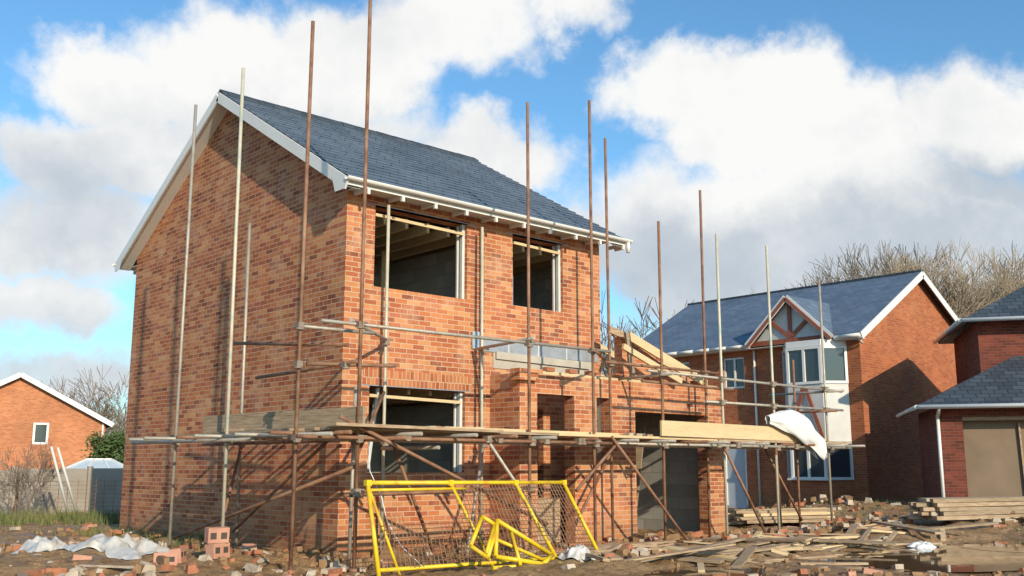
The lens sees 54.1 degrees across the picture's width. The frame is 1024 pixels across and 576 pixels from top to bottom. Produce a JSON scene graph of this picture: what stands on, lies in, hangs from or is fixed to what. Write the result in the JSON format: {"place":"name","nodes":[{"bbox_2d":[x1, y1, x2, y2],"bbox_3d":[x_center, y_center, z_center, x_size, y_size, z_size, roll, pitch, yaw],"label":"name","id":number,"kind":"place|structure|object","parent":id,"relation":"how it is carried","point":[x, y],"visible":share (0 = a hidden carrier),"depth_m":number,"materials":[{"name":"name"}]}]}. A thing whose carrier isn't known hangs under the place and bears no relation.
{"place":"outdoors","nodes":[
{"label":"outdoors","id":0,"kind":"place"},
{"bbox_2d":[0,500,1023,575],"bbox_3d":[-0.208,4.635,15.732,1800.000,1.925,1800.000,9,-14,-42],"label":"ground","id":1,"kind":"structure","parent":0,"point":[21,561],"depth_m":13.08,"materials":[{"name":"brown soil"}]},
{"bbox_2d":[0,438,70,513],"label":"bare tree","id":2,"kind":"object","parent":1,"relation":"on","point":[16,477],"visible":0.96,"depth_m":24.06,"materials":[{"name":"brown plant"}]},
{"bbox_2d":[10,535,67,553],"bbox_3d":[-6.510,3.601,14.006,0.715,0.278,1.031,9,-14,-42],"label":"plastic sheeting","id":3,"kind":"object","parent":1,"relation":"on","point":[37,543],"visible":0.78,"depth_m":13.79,"materials":[{"name":"white plastic"}]},
{"bbox_2d":[0,377,105,469],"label":"walls","id":4,"kind":"structure","parent":1,"relation":"on","point":[25,405],"depth_m":60.09,"materials":[{"name":"orange brick"}]},
{"bbox_2d":[0,372,113,443],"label":"house trim","id":5,"kind":"structure","parent":4,"relation":"attached to","point":[40,432],"depth_m":60.09,"materials":[{"name":"white plastic"}]},
{"bbox_2d":[0,466,122,514],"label":"boundary wall","id":6,"kind":"structure","parent":1,"relation":"on","point":[109,476],"depth_m":25.99,"materials":[{"name":"concrete"}]},
{"bbox_2d":[0,476,122,517],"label":"wire fence","id":7,"kind":"object","parent":1,"relation":"on","point":[85,506],"visible":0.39,"depth_m":24.21,"materials":[{"name":"metal"}]},
{"bbox_2d":[50,446,77,512],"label":"leaning pipes","id":8,"kind":"object","parent":1,"relation":"on","point":[59,477],"visible":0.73,"depth_m":23.80,"materials":[{"name":"white plastic"}]},
{"bbox_2d":[41,375,117,431],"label":"bare tree","id":9,"kind":"object","parent":1,"relation":"on","point":[72,393],"visible":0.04,"depth_m":70.80,"materials":[{"name":"brown plant"}]},
{"bbox_2d":[65,458,122,467],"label":"conservatory","id":10,"kind":"object","parent":1,"relation":"on","point":[101,463],"visible":0.19,"depth_m":43.81,"materials":[{"name":"white plastic"}]},
{"bbox_2d":[64,365,129,437],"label":"bare tree","id":11,"kind":"object","parent":1,"relation":"on","point":[109,411],"visible":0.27,"depth_m":73.35,"materials":[{"name":"brown plant"}]},
{"bbox_2d":[80,426,125,458],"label":"green bush","id":12,"kind":"object","parent":1,"relation":"on","point":[105,447],"visible":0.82,"depth_m":48.90,"materials":[{"name":"green plant"}]},
{"bbox_2d":[96,405,126,452],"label":"bare tree","id":13,"kind":"object","parent":1,"relation":"on","point":[123,421],"visible":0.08,"depth_m":68.66,"materials":[{"name":"brown plant"}]},
{"bbox_2d":[57,533,170,559],"bbox_3d":[-5.387,3.538,13.756,1.788,0.355,1.134,-7,-12,33],"label":"plastic sheeting","id":14,"kind":"object","parent":1,"relation":"on","point":[126,547],"visible":0.93,"depth_m":13.44,"materials":[{"name":"white plastic"}]},
{"bbox_2d":[112,449,123,463],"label":"green bush","id":15,"kind":"object","parent":1,"relation":"on","point":[119,458],"visible":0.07,"depth_m":47.91,"materials":[{"name":"green plant"}]},
{"bbox_2d":[153,526,229,565],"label":"hollow clay blocks","id":16,"kind":"object","parent":1,"relation":"on","point":[218,537],"depth_m":12.95,"materials":[{"name":"brick"}]},
{"bbox_2d":[112,89,725,556],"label":"brick house under construction","id":17,"kind":"structure","parent":1,"relation":"on","point":[444,205],"depth_m":16.75,"materials":[{"name":"brick"}]},
{"bbox_2d":[364,480,599,575],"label":"yellow barrier","id":18,"kind":"object","parent":1,"relation":"on","point":[450,483],"visible":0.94,"depth_m":12.70,"materials":[{"name":"metal"}]},
{"bbox_2d":[128,0,864,573],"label":"scaffolding","id":19,"kind":"object","parent":1,"relation":"on","point":[296,426],"visible":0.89,"depth_m":14.56,"materials":[{"name":"metal"}]},
{"bbox_2d":[368,446,420,564],"bbox_3d":[-1.413,2.638,12.097,0.733,1.457,0.169,-1,-10,7],"label":"rope","id":20,"kind":"object","parent":19,"relation":"hanging from","point":[383,504],"visible":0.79,"depth_m":12.12,"materials":[{"name":"fabric"}]},
{"bbox_2d":[765,410,826,459],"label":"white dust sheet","id":21,"kind":"object","parent":19,"relation":"attached to","point":[799,426],"visible":1,"depth_m":18.77,"materials":[{"name":"white fabric"}]},
{"bbox_2d":[18,519,998,575],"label":"timber offcuts","id":22,"kind":"object","parent":1,"relation":"on","point":[719,552],"visible":0.71,"depth_m":15.00,"materials":[{"name":"brown wood"}]},
{"bbox_2d":[0,496,1021,548],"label":"grass","id":23,"kind":"structure","parent":1,"relation":"on","point":[18,519],"depth_m":22.21,"materials":[{"name":"green plant"}]},
{"bbox_2d":[0,494,1023,575],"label":"rubble","id":24,"kind":"object","parent":1,"relation":"on","point":[334,563],"visible":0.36,"depth_m":13.90,"materials":[{"name":"brick"}]},
{"bbox_2d":[469,515,560,569],"bbox_3d":[0.026,3.092,12.248,1.364,0.637,0.384,6,-12,-31],"label":"broken yellow frame","id":25,"kind":"object","parent":1,"relation":"on","point":[494,539],"visible":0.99,"depth_m":12.17,"materials":[{"name":"paint"}]},
{"bbox_2d":[557,544,595,560],"bbox_3d":[0.857,3.488,13.127,0.458,0.270,0.351,9,-14,-42],"label":"plastic sheeting","id":26,"kind":"object","parent":1,"relation":"on","point":[578,552],"visible":0.92,"depth_m":13.03,"materials":[{"name":"white plastic"}]},
{"bbox_2d":[600,310,674,374],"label":"bare tree","id":27,"kind":"object","parent":1,"relation":"on","point":[633,331],"visible":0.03,"depth_m":59.05,"materials":[{"name":"brown plant"}]},
{"bbox_2d":[600,290,693,376],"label":"bare tree","id":28,"kind":"object","parent":1,"relation":"on","point":[605,371],"visible":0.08,"depth_m":54.51,"materials":[{"name":"brown plant"}]},
{"bbox_2d":[728,508,834,523],"bbox_3d":[5.649,4.867,21.476,2.560,0.305,1.010,1,-10,-6],"label":"timber stack","id":29,"kind":"object","parent":1,"relation":"on","point":[748,516],"visible":0.66,"depth_m":21.12,"materials":[{"name":"beige wood"}]},
{"bbox_2d":[674,282,956,508],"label":"walls","id":30,"kind":"structure","parent":1,"relation":"on","point":[898,361],"depth_m":31.85,"materials":[{"name":"brick"}]},
{"bbox_2d":[682,357,747,508],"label":"windows and door","id":31,"kind":"structure","parent":30,"relation":"attached to","point":[736,495],"depth_m":33.12,"materials":[{"name":"white plastic"}]},
{"bbox_2d":[643,269,954,352],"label":"roof","id":32,"kind":"structure","parent":30,"relation":"on","point":[858,305],"depth_m":34.58,"materials":[{"name":"tile"}]},
{"bbox_2d":[642,271,957,506],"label":"trim","id":33,"kind":"structure","parent":30,"relation":"attached to","point":[793,321],"depth_m":31.94,"materials":[{"name":"white plastic"}]},
{"bbox_2d":[782,339,854,505],"bbox_3d":[9.192,4.460,30.684,0.825,5.680,2.254,9,-14,-42],"label":"bay window","id":34,"kind":"structure","parent":30,"relation":"attached to","point":[806,356],"depth_m":30.38,"materials":[{"name":"white plastic"}]},
{"bbox_2d":[617,539,1023,575],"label":"puddle","id":35,"kind":"object","parent":1,"relation":"on","point":[989,555],"visible":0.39,"depth_m":13.86,"materials":[{"name":"brown liquid"}]},
{"bbox_2d":[785,244,965,309],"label":"bare tree","id":36,"kind":"object","parent":1,"relation":"on","point":[854,274],"visible":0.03,"depth_m":67.38,"materials":[{"name":"brown plant"}]},
{"bbox_2d":[803,239,952,286],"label":"bare tree","id":37,"kind":"object","parent":1,"relation":"on","point":[869,262],"visible":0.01,"depth_m":70.62,"materials":[{"name":"brown plant"}]},
{"bbox_2d":[906,541,935,547],"bbox_3d":[6.591,4.128,16.103,0.538,0.114,0.359,9,-14,-42],"label":"plastic sheeting","id":38,"kind":"object","parent":1,"relation":"on","point":[920,544],"visible":0.97,"depth_m":16.02,"materials":[{"name":"white plastic"}]},
{"bbox_2d":[868,237,1009,317],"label":"bare tree","id":39,"kind":"object","parent":1,"relation":"on","point":[932,272],"visible":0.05,"depth_m":55.33,"materials":[{"name":"brown plant"}]},
{"bbox_2d":[873,242,1011,318],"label":"bare tree","id":40,"kind":"object","parent":1,"relation":"on","point":[958,307],"visible":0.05,"depth_m":53.09,"materials":[{"name":"brown plant"}]},
{"bbox_2d":[896,286,1023,497],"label":"brick house with garage","id":41,"kind":"structure","parent":1,"relation":"on","point":[971,428],"depth_m":24.69,"materials":[{"name":"brick"}]},
{"bbox_2d":[908,496,1023,519],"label":"timber stack","id":42,"kind":"object","parent":1,"relation":"on","point":[953,508],"visible":1,"depth_m":20.21,"materials":[{"name":"beige wood"}]},
{"bbox_2d":[942,240,1023,312],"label":"bare tree","id":43,"kind":"object","parent":1,"relation":"on","point":[1002,277],"visible":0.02,"depth_m":70.52,"materials":[{"name":"brown plant"}]},
{"bbox_2d":[954,244,1023,311],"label":"bare tree","id":44,"kind":"object","parent":1,"relation":"on","point":[1011,287],"visible":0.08,"depth_m":56.37,"materials":[{"name":"brown plant"}]},
{"bbox_2d":[0,0,1023,433],"label":"sky","id":45,"kind":"structure","parent":0,"point":[805,130],"materials":[{"name":"blue"}]}
]}

